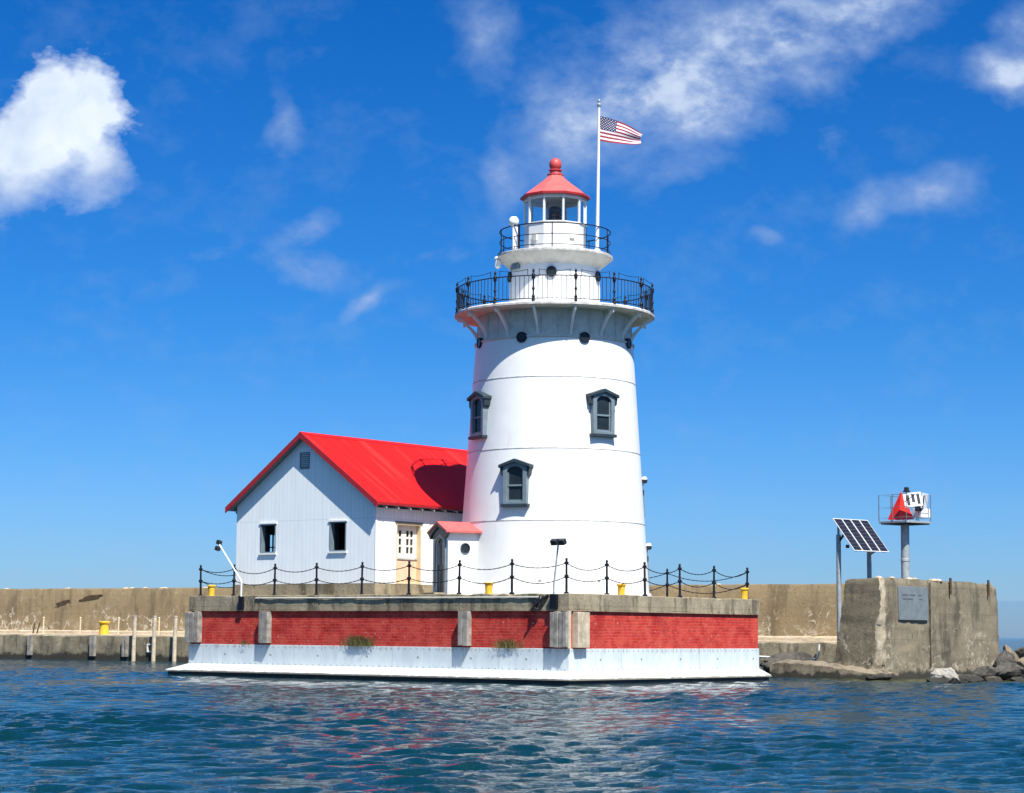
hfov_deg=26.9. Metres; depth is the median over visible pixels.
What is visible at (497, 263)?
rim lamp
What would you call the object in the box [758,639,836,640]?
plank
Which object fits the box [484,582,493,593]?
mooring post
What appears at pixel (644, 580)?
chain fence
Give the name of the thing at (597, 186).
flagpole
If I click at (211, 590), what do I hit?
mooring post
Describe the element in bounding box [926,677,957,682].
rock
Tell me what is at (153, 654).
timber pile
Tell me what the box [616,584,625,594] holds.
mooring post
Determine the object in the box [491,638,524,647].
weed tuft
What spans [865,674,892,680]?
rock
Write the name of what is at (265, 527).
window frame
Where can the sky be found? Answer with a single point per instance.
(230, 230)
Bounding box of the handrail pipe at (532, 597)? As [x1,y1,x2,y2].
[255,596,540,599]
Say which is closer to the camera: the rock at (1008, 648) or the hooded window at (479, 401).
the hooded window at (479, 401)
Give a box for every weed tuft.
[339,634,379,645]
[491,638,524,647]
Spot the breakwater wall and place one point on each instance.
(798, 610)
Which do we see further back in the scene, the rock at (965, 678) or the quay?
the quay
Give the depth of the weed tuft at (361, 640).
85.82 m
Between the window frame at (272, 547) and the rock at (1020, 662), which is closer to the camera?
the window frame at (272, 547)
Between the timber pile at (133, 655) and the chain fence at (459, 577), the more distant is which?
the timber pile at (133, 655)
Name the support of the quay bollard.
on the quay
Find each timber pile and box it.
[131,616,136,660]
[151,616,156,660]
[172,616,177,660]
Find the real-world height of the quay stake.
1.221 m
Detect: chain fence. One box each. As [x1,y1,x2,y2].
[198,558,568,595]
[202,570,232,587]
[568,560,748,598]
[649,569,743,596]
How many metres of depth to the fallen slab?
95.61 m
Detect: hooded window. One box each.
[467,391,491,439]
[498,459,533,506]
[586,388,619,437]
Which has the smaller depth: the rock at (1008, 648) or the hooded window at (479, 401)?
the hooded window at (479, 401)
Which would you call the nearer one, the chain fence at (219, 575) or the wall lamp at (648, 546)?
the wall lamp at (648, 546)
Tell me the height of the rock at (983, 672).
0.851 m
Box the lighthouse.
[422,158,654,595]
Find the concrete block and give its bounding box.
[834,576,999,678]
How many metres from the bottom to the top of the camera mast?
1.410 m
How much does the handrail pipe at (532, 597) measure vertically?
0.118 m
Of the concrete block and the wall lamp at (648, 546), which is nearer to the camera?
the wall lamp at (648, 546)
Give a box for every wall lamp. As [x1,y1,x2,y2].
[642,477,646,517]
[646,543,651,584]
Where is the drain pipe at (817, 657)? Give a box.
[759,644,819,659]
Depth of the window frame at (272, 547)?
93.83 m
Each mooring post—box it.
[207,585,215,595]
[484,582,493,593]
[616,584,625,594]
[740,588,748,598]
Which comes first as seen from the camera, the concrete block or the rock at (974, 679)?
the rock at (974, 679)
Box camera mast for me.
[509,216,518,249]
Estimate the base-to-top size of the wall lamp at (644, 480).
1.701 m
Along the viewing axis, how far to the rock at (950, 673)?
87.89 m
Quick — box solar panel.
[833,518,888,638]
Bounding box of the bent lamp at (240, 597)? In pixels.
[214,540,243,609]
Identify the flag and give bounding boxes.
[600,116,641,144]
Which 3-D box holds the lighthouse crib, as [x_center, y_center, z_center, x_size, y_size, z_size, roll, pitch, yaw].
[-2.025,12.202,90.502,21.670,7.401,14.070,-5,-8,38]
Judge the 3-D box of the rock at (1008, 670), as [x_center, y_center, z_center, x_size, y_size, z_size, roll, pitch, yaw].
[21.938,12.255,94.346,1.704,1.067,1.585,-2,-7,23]
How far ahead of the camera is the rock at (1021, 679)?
91.58 m
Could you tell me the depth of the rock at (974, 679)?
88.64 m
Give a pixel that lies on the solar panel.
(860, 535)
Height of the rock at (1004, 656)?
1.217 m
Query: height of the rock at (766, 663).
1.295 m
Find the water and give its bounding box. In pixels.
[0,637,1023,792]
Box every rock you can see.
[759,652,813,673]
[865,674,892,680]
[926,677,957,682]
[930,667,960,682]
[957,674,983,681]
[968,677,981,681]
[972,666,1000,680]
[985,676,1002,681]
[992,650,1015,667]
[995,662,1023,679]
[1003,645,1018,660]
[1005,677,1023,681]
[1014,647,1023,658]
[1015,657,1023,667]
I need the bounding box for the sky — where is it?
[0,0,1023,636]
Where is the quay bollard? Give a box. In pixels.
[98,621,109,634]
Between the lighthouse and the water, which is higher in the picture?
the lighthouse
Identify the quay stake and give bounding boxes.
[158,617,159,634]
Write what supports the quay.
in the water
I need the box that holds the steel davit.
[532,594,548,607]
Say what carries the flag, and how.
attached to the flagpole
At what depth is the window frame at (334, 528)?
88.83 m
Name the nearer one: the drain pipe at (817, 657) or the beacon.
the beacon
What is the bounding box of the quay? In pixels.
[0,630,836,665]
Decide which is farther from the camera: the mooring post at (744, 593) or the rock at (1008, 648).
the rock at (1008, 648)
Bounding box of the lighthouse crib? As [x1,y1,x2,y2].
[165,593,770,685]
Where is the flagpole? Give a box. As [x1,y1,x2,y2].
[594,99,600,250]
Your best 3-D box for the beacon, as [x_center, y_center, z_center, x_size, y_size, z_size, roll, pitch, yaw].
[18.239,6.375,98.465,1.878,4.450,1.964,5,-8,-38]
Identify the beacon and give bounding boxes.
[878,487,930,578]
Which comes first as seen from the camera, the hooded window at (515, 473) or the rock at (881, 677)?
the hooded window at (515, 473)
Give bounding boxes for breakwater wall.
[0,583,844,636]
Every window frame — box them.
[258,522,276,554]
[270,534,274,551]
[327,520,347,552]
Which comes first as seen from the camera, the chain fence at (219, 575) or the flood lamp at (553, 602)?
the flood lamp at (553, 602)
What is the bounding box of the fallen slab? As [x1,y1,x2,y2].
[770,660,898,679]
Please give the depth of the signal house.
89.84 m
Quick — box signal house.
[225,431,467,595]
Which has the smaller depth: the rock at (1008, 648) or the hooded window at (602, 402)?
the hooded window at (602, 402)
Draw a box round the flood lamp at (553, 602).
[549,538,566,608]
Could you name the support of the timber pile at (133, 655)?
in the water
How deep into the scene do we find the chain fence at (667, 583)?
92.27 m
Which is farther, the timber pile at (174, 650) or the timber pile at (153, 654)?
the timber pile at (153, 654)
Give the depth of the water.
39.89 m
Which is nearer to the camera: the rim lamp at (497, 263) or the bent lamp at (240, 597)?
the rim lamp at (497, 263)
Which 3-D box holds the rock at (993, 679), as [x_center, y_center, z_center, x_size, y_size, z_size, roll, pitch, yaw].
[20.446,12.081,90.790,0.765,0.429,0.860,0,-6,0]
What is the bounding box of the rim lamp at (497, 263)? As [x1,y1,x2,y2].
[494,253,500,268]

